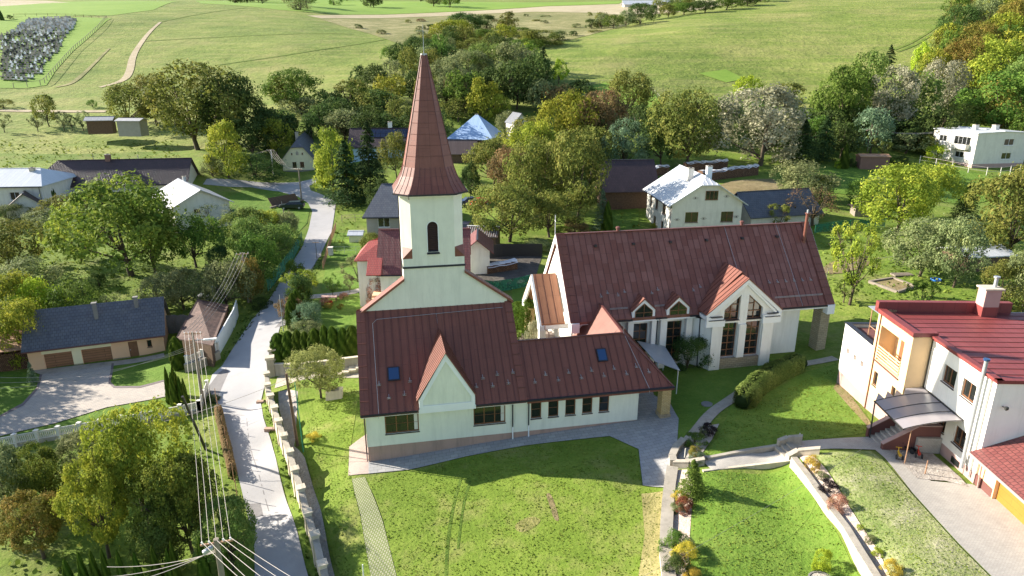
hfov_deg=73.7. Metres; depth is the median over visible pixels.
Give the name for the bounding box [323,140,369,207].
conifer
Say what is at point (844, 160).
thuja
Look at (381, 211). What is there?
house
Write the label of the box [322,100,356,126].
tree
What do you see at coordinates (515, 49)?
tree
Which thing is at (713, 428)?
shrub
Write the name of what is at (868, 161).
shed
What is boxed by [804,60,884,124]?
tree
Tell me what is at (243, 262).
utility pole
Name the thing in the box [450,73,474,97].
tree
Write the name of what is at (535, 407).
window
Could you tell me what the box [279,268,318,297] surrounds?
tree
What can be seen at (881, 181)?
tree
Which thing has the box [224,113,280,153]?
tree
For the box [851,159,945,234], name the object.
tree
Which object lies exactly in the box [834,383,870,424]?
gravel border
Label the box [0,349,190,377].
power line
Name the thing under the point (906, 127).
tree
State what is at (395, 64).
tree
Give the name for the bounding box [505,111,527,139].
shed
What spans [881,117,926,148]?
tree
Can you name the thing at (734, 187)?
soil field
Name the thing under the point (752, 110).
tree
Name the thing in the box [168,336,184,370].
thuja
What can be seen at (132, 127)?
shed
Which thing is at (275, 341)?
thuja
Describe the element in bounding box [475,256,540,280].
courtyard
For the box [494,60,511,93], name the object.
tree
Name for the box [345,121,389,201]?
conifer
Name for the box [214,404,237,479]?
climber strip
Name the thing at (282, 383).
pavement
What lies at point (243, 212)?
tree
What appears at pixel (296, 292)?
thuja
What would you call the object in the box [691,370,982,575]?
grass
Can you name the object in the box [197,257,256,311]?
tree
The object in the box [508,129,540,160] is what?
tree
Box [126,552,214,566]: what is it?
power line
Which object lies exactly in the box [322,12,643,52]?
scrubland
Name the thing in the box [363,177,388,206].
shrub
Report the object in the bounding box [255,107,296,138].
tree
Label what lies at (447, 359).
church
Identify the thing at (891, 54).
conifer
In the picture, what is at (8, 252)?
tree
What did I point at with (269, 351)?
gate pillar
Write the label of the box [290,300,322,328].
shrub
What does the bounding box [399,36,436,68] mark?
tree
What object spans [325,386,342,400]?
memorial stone
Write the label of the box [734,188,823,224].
house
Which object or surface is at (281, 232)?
tree
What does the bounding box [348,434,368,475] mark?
pavement
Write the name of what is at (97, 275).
shrub
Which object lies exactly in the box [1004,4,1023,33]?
tree
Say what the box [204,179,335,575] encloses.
road
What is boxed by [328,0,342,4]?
shrub
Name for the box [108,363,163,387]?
kerb strip
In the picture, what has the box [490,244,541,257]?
yard fence
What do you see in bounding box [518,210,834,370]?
church hall
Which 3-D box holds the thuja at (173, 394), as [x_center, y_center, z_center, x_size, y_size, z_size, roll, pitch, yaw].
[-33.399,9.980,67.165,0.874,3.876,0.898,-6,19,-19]
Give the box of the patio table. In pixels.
[321,295,336,298]
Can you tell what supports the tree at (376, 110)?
on the ground at (804, 42)
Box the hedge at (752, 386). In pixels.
[732,352,807,409]
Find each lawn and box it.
[0,16,110,87]
[0,372,39,414]
[0,398,172,443]
[111,357,174,385]
[227,190,309,233]
[298,378,369,575]
[313,298,362,332]
[321,267,358,290]
[326,233,366,259]
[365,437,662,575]
[512,284,535,315]
[611,208,638,230]
[671,358,782,438]
[690,467,858,575]
[703,364,868,455]
[765,165,1009,203]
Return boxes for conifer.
[26,361,37,384]
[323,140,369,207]
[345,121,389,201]
[540,46,554,86]
[590,189,606,229]
[672,459,708,505]
[782,119,821,163]
[803,116,839,161]
[876,44,896,76]
[948,183,979,219]
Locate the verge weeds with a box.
[220,246,323,575]
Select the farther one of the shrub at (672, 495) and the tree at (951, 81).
the tree at (951, 81)
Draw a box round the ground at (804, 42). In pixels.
[0,0,1023,575]
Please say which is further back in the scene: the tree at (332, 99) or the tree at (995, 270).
the tree at (332, 99)
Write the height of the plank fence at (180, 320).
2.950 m
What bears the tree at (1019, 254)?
on the ground at (804, 42)
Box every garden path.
[310,288,358,298]
[678,356,838,454]
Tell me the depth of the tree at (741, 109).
181.38 m
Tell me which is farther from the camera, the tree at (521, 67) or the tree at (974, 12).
the tree at (974, 12)
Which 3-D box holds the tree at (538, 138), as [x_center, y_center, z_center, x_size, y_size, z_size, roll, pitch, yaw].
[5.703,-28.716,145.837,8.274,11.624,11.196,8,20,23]
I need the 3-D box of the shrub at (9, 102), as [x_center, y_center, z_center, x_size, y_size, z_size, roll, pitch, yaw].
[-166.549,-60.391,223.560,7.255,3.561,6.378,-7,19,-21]
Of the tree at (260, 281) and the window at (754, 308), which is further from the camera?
the tree at (260, 281)
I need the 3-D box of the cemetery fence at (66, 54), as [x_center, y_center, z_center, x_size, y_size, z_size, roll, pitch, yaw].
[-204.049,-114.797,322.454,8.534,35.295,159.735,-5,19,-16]
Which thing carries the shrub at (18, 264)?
on the ground at (804, 42)
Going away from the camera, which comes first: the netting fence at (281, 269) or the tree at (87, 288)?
the tree at (87, 288)
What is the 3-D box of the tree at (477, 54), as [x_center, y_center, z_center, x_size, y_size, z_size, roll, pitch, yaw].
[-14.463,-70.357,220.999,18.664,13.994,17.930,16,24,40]
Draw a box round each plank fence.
[166,315,179,333]
[175,315,187,332]
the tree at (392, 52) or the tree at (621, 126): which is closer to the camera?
the tree at (621, 126)
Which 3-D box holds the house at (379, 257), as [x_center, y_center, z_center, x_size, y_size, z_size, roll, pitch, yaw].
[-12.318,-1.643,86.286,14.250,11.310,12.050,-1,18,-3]
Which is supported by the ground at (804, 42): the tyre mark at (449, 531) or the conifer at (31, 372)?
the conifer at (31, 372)
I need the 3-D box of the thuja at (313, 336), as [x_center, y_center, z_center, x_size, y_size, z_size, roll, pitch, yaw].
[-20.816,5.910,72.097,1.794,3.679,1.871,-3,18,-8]
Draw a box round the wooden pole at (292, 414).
[285,373,298,446]
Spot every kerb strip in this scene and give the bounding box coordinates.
[0,374,41,416]
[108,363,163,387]
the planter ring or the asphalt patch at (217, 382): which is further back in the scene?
the asphalt patch at (217, 382)
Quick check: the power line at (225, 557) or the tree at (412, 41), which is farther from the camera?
the tree at (412, 41)
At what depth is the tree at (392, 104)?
176.10 m
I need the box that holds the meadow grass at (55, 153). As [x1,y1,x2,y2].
[0,139,638,251]
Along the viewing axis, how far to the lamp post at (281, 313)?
80.63 m
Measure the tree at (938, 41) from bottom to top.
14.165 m
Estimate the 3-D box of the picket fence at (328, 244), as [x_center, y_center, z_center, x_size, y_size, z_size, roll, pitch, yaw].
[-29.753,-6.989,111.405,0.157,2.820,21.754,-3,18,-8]
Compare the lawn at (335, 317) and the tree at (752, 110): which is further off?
the tree at (752, 110)
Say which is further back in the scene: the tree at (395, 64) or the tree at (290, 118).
the tree at (395, 64)
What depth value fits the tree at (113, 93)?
190.81 m
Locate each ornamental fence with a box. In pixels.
[0,402,198,447]
[196,380,209,412]
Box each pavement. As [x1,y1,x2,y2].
[33,353,164,373]
[275,373,358,387]
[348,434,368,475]
[369,392,678,486]
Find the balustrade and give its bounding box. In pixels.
[184,342,219,363]
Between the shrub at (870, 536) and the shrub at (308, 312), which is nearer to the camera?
the shrub at (870, 536)
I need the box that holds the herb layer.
[0,226,1023,575]
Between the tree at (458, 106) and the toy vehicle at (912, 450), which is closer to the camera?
the toy vehicle at (912, 450)
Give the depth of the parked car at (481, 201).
127.23 m
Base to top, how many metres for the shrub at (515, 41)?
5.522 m
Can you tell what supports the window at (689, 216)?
in the house at (680, 196)
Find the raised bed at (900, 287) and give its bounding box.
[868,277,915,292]
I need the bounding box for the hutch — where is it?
[848,204,869,216]
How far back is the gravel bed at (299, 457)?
55.11 m
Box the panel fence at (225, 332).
[214,300,238,352]
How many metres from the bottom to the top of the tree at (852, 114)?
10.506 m
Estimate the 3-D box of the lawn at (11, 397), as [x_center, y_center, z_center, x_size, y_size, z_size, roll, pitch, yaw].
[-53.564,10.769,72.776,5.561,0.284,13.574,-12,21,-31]
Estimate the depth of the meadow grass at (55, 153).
170.85 m
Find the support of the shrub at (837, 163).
on the lawn at (851, 174)
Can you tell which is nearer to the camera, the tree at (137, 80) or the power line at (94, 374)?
the power line at (94, 374)
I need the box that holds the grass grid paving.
[816,451,988,575]
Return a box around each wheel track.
[152,33,339,40]
[161,8,239,21]
[218,39,385,64]
[894,22,939,49]
[896,29,938,51]
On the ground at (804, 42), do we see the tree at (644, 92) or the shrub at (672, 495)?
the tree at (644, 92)
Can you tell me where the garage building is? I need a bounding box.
[21,296,170,369]
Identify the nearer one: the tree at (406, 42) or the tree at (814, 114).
the tree at (814, 114)
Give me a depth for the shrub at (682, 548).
40.71 m
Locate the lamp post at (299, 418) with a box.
[294,382,303,451]
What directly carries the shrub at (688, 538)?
on the gravel bed at (680, 523)
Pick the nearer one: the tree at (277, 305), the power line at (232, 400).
the power line at (232, 400)
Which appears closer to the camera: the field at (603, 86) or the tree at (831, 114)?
the tree at (831, 114)
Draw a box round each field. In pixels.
[0,0,69,5]
[0,1,181,16]
[196,0,621,14]
[308,0,743,17]
[589,82,658,108]
[699,69,740,81]
[720,179,781,193]
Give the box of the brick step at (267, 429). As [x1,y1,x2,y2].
[264,427,274,431]
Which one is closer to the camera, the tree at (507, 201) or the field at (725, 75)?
the tree at (507, 201)
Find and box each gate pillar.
[265,354,274,377]
[267,347,275,361]
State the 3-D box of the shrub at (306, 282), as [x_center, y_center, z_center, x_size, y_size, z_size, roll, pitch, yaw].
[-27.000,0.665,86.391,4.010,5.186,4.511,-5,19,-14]
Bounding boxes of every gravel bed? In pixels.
[278,390,334,575]
[673,469,691,575]
[677,424,718,458]
[799,455,888,575]
[891,450,966,485]
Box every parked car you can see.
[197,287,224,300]
[279,200,304,209]
[462,196,474,205]
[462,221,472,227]
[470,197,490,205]
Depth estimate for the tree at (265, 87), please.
195.86 m
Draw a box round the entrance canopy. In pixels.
[637,341,679,393]
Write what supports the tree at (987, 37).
on the ground at (804, 42)
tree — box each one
[0,114,11,132]
[0,214,62,265]
[0,487,66,559]
[2,439,68,510]
[21,208,66,232]
[22,168,186,276]
[26,114,47,131]
[27,193,97,217]
[28,92,56,126]
[39,202,92,260]
[44,278,105,307]
[48,448,129,558]
[54,110,71,130]
[62,114,75,130]
[73,393,198,528]
[74,110,89,130]
[97,291,134,302]
[101,81,156,121]
[117,199,183,274]
[120,444,223,553]
[124,488,208,568]
[127,71,186,125]
[135,58,255,149]
[135,270,179,308]
[149,266,214,309]
[166,212,227,267]
[184,202,241,231]
[187,71,270,133]
[190,491,258,570]
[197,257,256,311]
[203,118,250,178]
[217,205,272,244]
[223,214,270,255]
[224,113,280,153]
[231,230,284,285]
[235,256,264,302]
[240,105,286,148]
[249,219,305,256]
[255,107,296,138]
[255,208,281,235]
[257,67,327,109]
[260,116,293,155]
[267,76,299,106]
[273,97,314,116]
[273,295,304,318]
[274,113,303,137]
[275,211,299,238]
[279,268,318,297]
[283,343,345,398]
[296,112,321,138]
[304,103,338,129]
[306,103,331,122]
[310,124,356,196]
[315,89,344,104]
[321,95,351,116]
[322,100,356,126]
[322,272,341,294]
[323,107,366,139]
[332,108,362,132]
[333,78,370,107]
[336,254,358,281]
[340,81,370,106]
[343,274,353,288]
[347,64,368,85]
[348,94,373,111]
[350,110,383,127]
[351,104,384,127]
[353,90,399,115]
[358,232,377,249]
[359,63,388,93]
[360,0,382,6]
[362,87,401,113]
[372,111,399,127]
[373,73,406,100]
[375,129,405,177]
[379,59,405,85]
[381,113,409,127]
[385,41,413,64]
[386,97,411,126]
[397,44,417,75]
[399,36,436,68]
[401,35,421,63]
[404,69,417,98]
[412,44,433,68]
[415,69,438,87]
[419,43,460,69]
[419,46,440,80]
[425,0,445,5]
[429,39,447,74]
[430,56,470,102]
[431,33,450,56]
[438,68,484,112]
[439,0,459,7]
[439,97,475,121]
[440,25,462,51]
[440,49,494,88]
[440,108,453,134]
[441,75,455,100]
[446,12,485,29]
[446,31,462,53]
[446,37,455,54]
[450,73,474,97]
[454,23,475,48]
[460,161,480,195]
[461,137,512,185]
[462,45,484,70]
[463,40,513,69]
[463,179,548,241]
[465,75,503,119]
[476,57,494,74]
[478,64,519,108]
[482,31,503,45]
[485,62,503,86]
[485,145,549,194]
[486,34,510,54]
[488,93,511,119]
[489,57,537,109]
[492,39,534,81]
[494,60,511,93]
[495,11,519,27]
[495,126,520,145]
[502,118,561,175]
[502,135,569,212]
[508,114,548,129]
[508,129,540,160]
[516,39,539,52]
[516,52,554,102]
[520,127,553,154]
[521,188,586,237]
[525,78,555,111]
[534,89,599,140]
[536,125,614,223]
[540,143,566,177]
[541,82,574,109]
[553,57,568,83]
[553,138,590,184]
[566,78,598,104]
[567,87,631,144]
[569,111,607,136]
[577,124,621,160]
[581,136,607,167]
[594,12,609,27]
[601,14,624,28]
[601,117,651,158]
[601,119,638,142]
[604,67,656,115]
[619,10,637,25]
[620,102,652,132]
[628,3,648,11]
[635,111,682,164]
[640,84,729,162]
[644,5,660,19]
[659,4,677,17]
[671,2,695,14]
[687,121,716,138]
[689,0,720,12]
[695,115,729,146]
[696,81,816,165]
[714,0,748,9]
[717,97,742,132]
[726,101,750,125]
[732,75,766,98]
[733,101,774,121]
[736,0,760,5]
[741,101,779,134]
[741,113,759,136]
[745,114,774,141]
[768,81,810,106]
[768,203,790,222]
[769,159,844,196]
[770,121,815,145]
[782,104,807,117]
[785,186,841,225]
[799,114,839,145]
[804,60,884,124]
[804,112,824,140]
[807,86,850,125]
[813,109,848,134]
[828,121,861,143]
[828,121,864,157]
[829,213,883,304]
[834,279,862,302]
[839,103,865,138]
[845,48,890,90]
[850,113,884,144]
[851,105,895,153]
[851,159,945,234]
[857,61,921,136]
[867,176,889,191]
[870,138,893,153]
[874,101,900,129]
[879,214,962,276]
[880,66,948,129]
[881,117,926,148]
[890,106,929,131]
[891,132,933,153]
[901,158,971,213]
[903,109,959,143]
[904,279,942,299]
[908,56,974,114]
[910,40,933,74]
[911,134,938,155]
[915,47,953,82]
[923,212,993,287]
[928,22,960,48]
[930,23,966,52]
[931,101,987,127]
[934,3,980,35]
[938,35,988,77]
[939,26,968,54]
[940,0,970,16]
[941,3,962,21]
[945,63,984,99]
[949,86,995,119]
[951,68,1023,128]
[952,20,1005,58]
[957,2,976,25]
[957,220,1011,249]
[958,48,996,74]
[960,161,1023,250]
[963,52,1007,93]
[966,0,1006,29]
[967,37,1023,77]
[971,32,1006,72]
[976,74,1021,123]
[976,256,1023,311]
[981,97,1023,130]
[983,0,1015,16]
[985,15,1008,28]
[990,10,1023,32]
[993,54,1023,105]
[994,0,1023,28]
[995,26,1023,61]
[998,22,1023,42]
[1000,39,1023,60]
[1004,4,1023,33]
[1005,111,1023,130]
[1005,247,1023,311]
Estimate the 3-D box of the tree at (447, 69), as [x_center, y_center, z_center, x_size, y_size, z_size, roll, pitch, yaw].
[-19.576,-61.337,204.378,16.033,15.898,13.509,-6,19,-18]
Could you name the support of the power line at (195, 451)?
attached to the utility pole at (218, 554)
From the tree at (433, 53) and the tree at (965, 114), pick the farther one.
the tree at (433, 53)
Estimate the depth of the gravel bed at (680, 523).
45.01 m
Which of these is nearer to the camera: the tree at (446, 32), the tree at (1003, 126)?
the tree at (1003, 126)
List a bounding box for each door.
[44,351,73,367]
[82,346,112,362]
[128,341,138,356]
[897,340,904,364]
[996,483,1023,524]
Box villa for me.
[837,276,1023,524]
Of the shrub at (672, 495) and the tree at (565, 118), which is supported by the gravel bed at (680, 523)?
the shrub at (672, 495)
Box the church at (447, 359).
[356,24,675,461]
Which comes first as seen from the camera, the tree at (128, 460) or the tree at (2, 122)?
the tree at (128, 460)
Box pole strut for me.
[181,396,206,449]
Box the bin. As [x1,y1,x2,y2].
[327,246,332,255]
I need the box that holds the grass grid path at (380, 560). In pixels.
[352,477,395,575]
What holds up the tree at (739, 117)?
on the ground at (804, 42)
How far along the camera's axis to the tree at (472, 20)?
359.49 m
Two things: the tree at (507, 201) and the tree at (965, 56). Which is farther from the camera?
the tree at (965, 56)
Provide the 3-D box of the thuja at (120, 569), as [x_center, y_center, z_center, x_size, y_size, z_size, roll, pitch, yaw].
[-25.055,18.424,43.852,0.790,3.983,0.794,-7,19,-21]
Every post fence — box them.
[826,256,904,276]
[919,156,1020,175]
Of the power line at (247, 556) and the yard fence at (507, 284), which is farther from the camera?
the yard fence at (507, 284)
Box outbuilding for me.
[470,228,493,273]
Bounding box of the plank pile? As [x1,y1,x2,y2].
[890,272,913,276]
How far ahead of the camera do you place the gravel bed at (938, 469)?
47.15 m
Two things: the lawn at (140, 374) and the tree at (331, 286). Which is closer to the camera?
the lawn at (140, 374)
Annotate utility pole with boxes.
[183,331,216,403]
[200,537,232,575]
[236,252,249,302]
[296,168,301,198]
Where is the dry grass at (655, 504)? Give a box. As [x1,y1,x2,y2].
[639,491,662,575]
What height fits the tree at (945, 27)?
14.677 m
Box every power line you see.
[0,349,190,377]
[12,344,191,387]
[12,346,192,382]
[120,551,214,575]
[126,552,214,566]
[147,379,285,425]
[153,550,213,575]
[184,334,201,541]
[188,334,208,538]
[192,333,215,536]
[193,256,242,330]
[196,253,247,331]
[196,333,222,534]
[200,333,229,533]
[202,542,236,575]
[209,541,244,575]
[223,538,274,575]
[230,537,288,575]
[648,427,895,573]
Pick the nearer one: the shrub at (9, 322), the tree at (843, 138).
the shrub at (9, 322)
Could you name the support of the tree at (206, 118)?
on the ground at (804, 42)
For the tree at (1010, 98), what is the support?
on the ground at (804, 42)
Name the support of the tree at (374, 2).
on the ground at (804, 42)
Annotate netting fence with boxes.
[266,232,302,290]
[814,218,885,233]
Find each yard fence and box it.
[485,275,529,290]
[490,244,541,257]
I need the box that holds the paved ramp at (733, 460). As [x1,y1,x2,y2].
[705,451,784,469]
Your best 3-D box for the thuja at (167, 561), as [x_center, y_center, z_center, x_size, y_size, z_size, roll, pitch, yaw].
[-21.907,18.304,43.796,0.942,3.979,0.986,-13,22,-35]
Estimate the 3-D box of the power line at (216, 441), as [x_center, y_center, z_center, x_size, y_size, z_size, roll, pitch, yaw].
[-22.381,9.161,50.905,0.028,1.459,33.932,-9,20,-25]
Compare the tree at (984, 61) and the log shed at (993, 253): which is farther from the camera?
the tree at (984, 61)
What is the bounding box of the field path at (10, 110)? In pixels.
[0,109,108,111]
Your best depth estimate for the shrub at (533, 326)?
69.01 m
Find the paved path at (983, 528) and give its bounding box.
[801,437,1023,575]
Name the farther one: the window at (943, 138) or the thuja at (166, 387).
the window at (943, 138)
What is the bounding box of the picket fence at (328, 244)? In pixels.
[322,222,335,268]
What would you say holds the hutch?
on the ground at (804, 42)
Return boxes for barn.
[448,139,477,162]
[589,159,657,209]
[621,0,679,6]
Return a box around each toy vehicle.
[895,447,903,459]
[904,446,915,453]
[915,445,922,458]
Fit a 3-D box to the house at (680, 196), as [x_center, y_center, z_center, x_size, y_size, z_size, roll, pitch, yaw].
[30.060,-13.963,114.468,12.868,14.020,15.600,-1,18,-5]
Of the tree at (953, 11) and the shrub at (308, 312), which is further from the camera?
the tree at (953, 11)
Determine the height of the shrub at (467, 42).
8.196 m
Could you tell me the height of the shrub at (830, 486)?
1.094 m
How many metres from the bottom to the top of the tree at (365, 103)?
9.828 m
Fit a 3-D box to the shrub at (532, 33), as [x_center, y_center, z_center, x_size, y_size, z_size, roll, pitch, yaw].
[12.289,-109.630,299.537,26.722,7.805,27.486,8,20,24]
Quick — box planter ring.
[808,571,829,575]
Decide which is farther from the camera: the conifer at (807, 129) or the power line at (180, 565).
the conifer at (807, 129)
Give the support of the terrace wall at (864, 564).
on the ground at (804, 42)
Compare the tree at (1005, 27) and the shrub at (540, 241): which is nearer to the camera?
the shrub at (540, 241)
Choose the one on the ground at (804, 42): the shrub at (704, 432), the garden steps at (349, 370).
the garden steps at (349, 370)
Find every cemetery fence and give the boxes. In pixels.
[13,13,98,17]
[13,16,106,87]
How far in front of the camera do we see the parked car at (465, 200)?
127.47 m
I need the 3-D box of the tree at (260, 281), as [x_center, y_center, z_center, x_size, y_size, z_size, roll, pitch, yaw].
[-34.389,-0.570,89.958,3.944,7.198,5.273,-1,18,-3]
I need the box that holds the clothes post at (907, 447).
[904,430,911,463]
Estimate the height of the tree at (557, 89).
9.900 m
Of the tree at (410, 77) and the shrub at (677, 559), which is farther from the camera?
the tree at (410, 77)
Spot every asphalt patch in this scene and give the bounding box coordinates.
[209,368,228,397]
[247,503,262,515]
[275,319,285,327]
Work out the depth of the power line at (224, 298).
76.96 m
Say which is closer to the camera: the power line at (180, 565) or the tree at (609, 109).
the power line at (180, 565)
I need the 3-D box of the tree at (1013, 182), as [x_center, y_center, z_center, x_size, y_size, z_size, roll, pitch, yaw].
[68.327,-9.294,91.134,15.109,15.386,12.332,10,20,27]
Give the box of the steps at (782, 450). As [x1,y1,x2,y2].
[774,442,800,457]
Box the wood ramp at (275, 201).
[268,193,303,207]
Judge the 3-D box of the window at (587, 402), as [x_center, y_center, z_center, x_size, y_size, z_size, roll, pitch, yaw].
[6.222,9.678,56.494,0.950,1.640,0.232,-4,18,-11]
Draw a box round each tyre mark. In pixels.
[444,479,461,575]
[457,481,470,548]
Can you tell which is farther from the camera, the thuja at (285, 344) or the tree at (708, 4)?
the tree at (708, 4)
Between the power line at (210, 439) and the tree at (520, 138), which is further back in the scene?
the tree at (520, 138)
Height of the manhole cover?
0.080 m
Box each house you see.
[0,167,75,209]
[154,175,232,229]
[347,230,364,241]
[348,121,407,162]
[354,228,470,306]
[362,183,398,234]
[447,114,500,145]
[642,165,747,228]
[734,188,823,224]
[930,124,1023,167]
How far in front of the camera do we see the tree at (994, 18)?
251.12 m
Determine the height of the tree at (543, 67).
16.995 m
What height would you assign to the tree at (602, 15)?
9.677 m
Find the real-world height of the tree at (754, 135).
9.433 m
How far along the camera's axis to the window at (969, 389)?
46.10 m
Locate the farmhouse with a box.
[48,154,198,192]
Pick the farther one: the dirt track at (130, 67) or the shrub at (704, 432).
the dirt track at (130, 67)
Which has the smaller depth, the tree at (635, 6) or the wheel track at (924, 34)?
the wheel track at (924, 34)
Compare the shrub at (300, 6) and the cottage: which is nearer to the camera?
the cottage
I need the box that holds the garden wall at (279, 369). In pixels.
[274,356,357,375]
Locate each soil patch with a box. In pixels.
[515,517,540,531]
[547,493,558,520]
[824,257,869,273]
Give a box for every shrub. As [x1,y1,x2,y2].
[0,99,15,107]
[0,203,32,222]
[0,252,86,309]
[0,268,52,328]
[0,275,72,318]
[0,295,44,369]
[0,439,33,523]
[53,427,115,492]
[86,99,96,106]
[88,271,106,287]
[198,153,224,176]
[202,243,236,272]
[205,394,220,403]
[223,254,257,299]
[229,0,247,2]
[231,153,291,182]
[250,296,272,310]
[281,0,311,9]
[282,258,304,289]
[284,273,313,307]
[286,319,323,333]
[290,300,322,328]
[305,430,321,442]
[319,297,332,304]
[322,302,332,308]
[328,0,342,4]
[328,126,347,138]
[338,292,348,299]
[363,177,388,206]
[365,276,380,304]
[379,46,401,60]
[412,29,424,34]
[420,32,441,45]
[426,20,455,36]
[438,18,472,35]
[453,38,488,51]
[473,14,496,28]
[474,29,497,41]
[491,23,518,38]
[495,109,510,130]
[506,39,521,47]
[512,296,536,339]
[515,26,530,32]
[515,28,569,44]
[521,37,545,47]
[524,319,537,338]
[526,238,551,252]
[546,225,571,234]
[548,30,567,40]
[563,216,590,232]
[569,30,578,35]
[585,18,599,28]
[626,10,657,23]
[638,2,658,11]
[651,0,670,12]
[657,527,687,551]
[660,550,692,575]
[669,539,698,565]
[670,502,686,514]
[671,334,714,371]
[671,490,687,500]
[675,495,694,517]
[681,566,701,575]
[682,536,695,553]
[684,431,709,449]
[688,446,700,457]
[688,450,705,464]
[699,422,718,436]
[699,426,708,437]
[803,454,821,473]
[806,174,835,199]
[808,548,836,572]
[812,471,829,479]
[817,478,841,496]
[826,493,848,515]
[834,161,841,168]
[845,178,875,203]
[849,158,857,166]
[857,524,866,529]
[864,534,878,544]
[871,546,883,558]
[879,556,903,575]
[889,156,916,164]
[898,155,909,162]
[923,144,952,162]
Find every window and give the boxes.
[9,192,18,200]
[147,340,151,347]
[378,218,389,227]
[385,413,419,435]
[426,221,439,254]
[473,405,505,426]
[530,403,541,419]
[548,401,558,417]
[565,399,575,416]
[582,398,592,414]
[598,396,608,412]
[633,323,646,351]
[666,320,681,360]
[685,212,697,222]
[705,191,718,199]
[720,211,732,222]
[720,322,735,358]
[724,297,739,321]
[743,321,759,356]
[746,295,761,319]
[871,372,877,387]
[939,134,946,141]
[939,422,945,434]
[940,365,956,390]
[950,426,966,451]
[950,456,959,467]
[954,135,970,144]
[955,151,963,157]
[959,378,976,405]
[1001,153,1010,159]
[1004,139,1013,145]
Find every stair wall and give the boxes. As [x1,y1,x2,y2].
[777,434,802,446]
[785,446,820,459]
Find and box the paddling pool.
[930,277,940,281]
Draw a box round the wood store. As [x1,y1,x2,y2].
[0,329,28,371]
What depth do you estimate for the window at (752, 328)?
66.68 m
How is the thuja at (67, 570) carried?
on the ground at (804, 42)
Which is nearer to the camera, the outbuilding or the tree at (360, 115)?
the outbuilding
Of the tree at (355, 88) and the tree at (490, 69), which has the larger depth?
the tree at (490, 69)
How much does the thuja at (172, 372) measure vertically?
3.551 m
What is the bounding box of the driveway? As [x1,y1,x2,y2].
[0,366,164,435]
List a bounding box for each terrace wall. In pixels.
[659,465,677,575]
[668,437,686,465]
[673,456,704,468]
[789,457,880,575]
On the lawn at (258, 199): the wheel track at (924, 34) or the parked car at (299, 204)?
the parked car at (299, 204)
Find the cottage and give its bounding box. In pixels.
[280,130,316,171]
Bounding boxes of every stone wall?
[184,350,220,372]
[263,371,328,575]
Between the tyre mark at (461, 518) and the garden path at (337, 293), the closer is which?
the tyre mark at (461, 518)
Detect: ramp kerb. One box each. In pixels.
[702,459,790,471]
[706,444,777,460]
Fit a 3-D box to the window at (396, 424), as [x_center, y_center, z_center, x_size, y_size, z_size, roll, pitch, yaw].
[-8.645,10.686,53.700,2.710,1.640,0.232,-4,18,-11]
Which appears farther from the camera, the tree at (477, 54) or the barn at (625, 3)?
the barn at (625, 3)
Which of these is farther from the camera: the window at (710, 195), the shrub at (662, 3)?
the shrub at (662, 3)
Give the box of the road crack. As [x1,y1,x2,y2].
[246,418,268,510]
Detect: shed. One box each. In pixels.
[6,190,50,218]
[83,116,116,133]
[114,117,148,136]
[176,299,228,366]
[467,225,500,244]
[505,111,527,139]
[855,153,890,169]
[942,244,1012,271]
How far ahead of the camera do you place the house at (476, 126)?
177.09 m
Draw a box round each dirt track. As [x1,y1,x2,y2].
[56,48,109,86]
[99,22,160,86]
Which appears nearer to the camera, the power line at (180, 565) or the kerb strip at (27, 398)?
the power line at (180, 565)
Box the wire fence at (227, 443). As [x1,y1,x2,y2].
[214,388,236,493]
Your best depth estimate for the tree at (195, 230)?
101.69 m
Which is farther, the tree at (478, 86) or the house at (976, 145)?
the tree at (478, 86)
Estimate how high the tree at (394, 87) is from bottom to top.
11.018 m
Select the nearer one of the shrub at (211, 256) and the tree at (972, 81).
the shrub at (211, 256)
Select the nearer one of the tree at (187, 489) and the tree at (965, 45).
the tree at (187, 489)
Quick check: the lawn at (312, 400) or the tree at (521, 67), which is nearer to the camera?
the lawn at (312, 400)
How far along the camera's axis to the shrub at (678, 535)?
41.99 m
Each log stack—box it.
[487,258,517,273]
[655,164,669,175]
[683,159,728,171]
[698,164,758,180]
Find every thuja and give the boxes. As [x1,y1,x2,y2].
[51,188,57,202]
[62,559,73,575]
[77,552,89,575]
[89,550,100,575]
[100,549,111,575]
[115,549,126,575]
[132,552,143,575]
[149,545,164,575]
[164,366,169,404]
[164,548,171,575]
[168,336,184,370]
[169,372,178,406]
[169,541,182,575]
[171,365,174,379]
[174,373,176,390]
[177,376,182,404]
[181,378,189,404]
[197,537,212,575]
[219,538,233,575]
[269,332,286,362]
[280,331,292,362]
[285,300,296,330]
[288,293,299,319]
[291,330,303,358]
[293,289,301,303]
[297,286,306,303]
[299,331,307,358]
[301,285,309,301]
[307,328,322,360]
[319,325,328,359]
[325,326,337,356]
[336,327,349,356]
[344,325,357,356]
[512,301,523,327]
[600,201,613,230]
[838,143,849,168]
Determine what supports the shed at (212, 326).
on the ground at (804, 42)
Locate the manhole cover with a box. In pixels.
[701,401,712,406]
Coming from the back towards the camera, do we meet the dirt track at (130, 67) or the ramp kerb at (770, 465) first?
the dirt track at (130, 67)
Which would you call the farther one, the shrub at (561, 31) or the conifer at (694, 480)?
the shrub at (561, 31)
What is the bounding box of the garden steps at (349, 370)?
[337,364,357,376]
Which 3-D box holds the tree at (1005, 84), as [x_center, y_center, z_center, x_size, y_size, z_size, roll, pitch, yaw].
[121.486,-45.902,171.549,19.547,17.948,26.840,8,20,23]
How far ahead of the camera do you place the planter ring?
39.60 m
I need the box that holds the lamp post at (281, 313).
[279,295,283,330]
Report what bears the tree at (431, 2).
on the ground at (804, 42)
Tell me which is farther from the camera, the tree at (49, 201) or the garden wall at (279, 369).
the tree at (49, 201)
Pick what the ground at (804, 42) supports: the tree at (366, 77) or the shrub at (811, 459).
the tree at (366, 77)

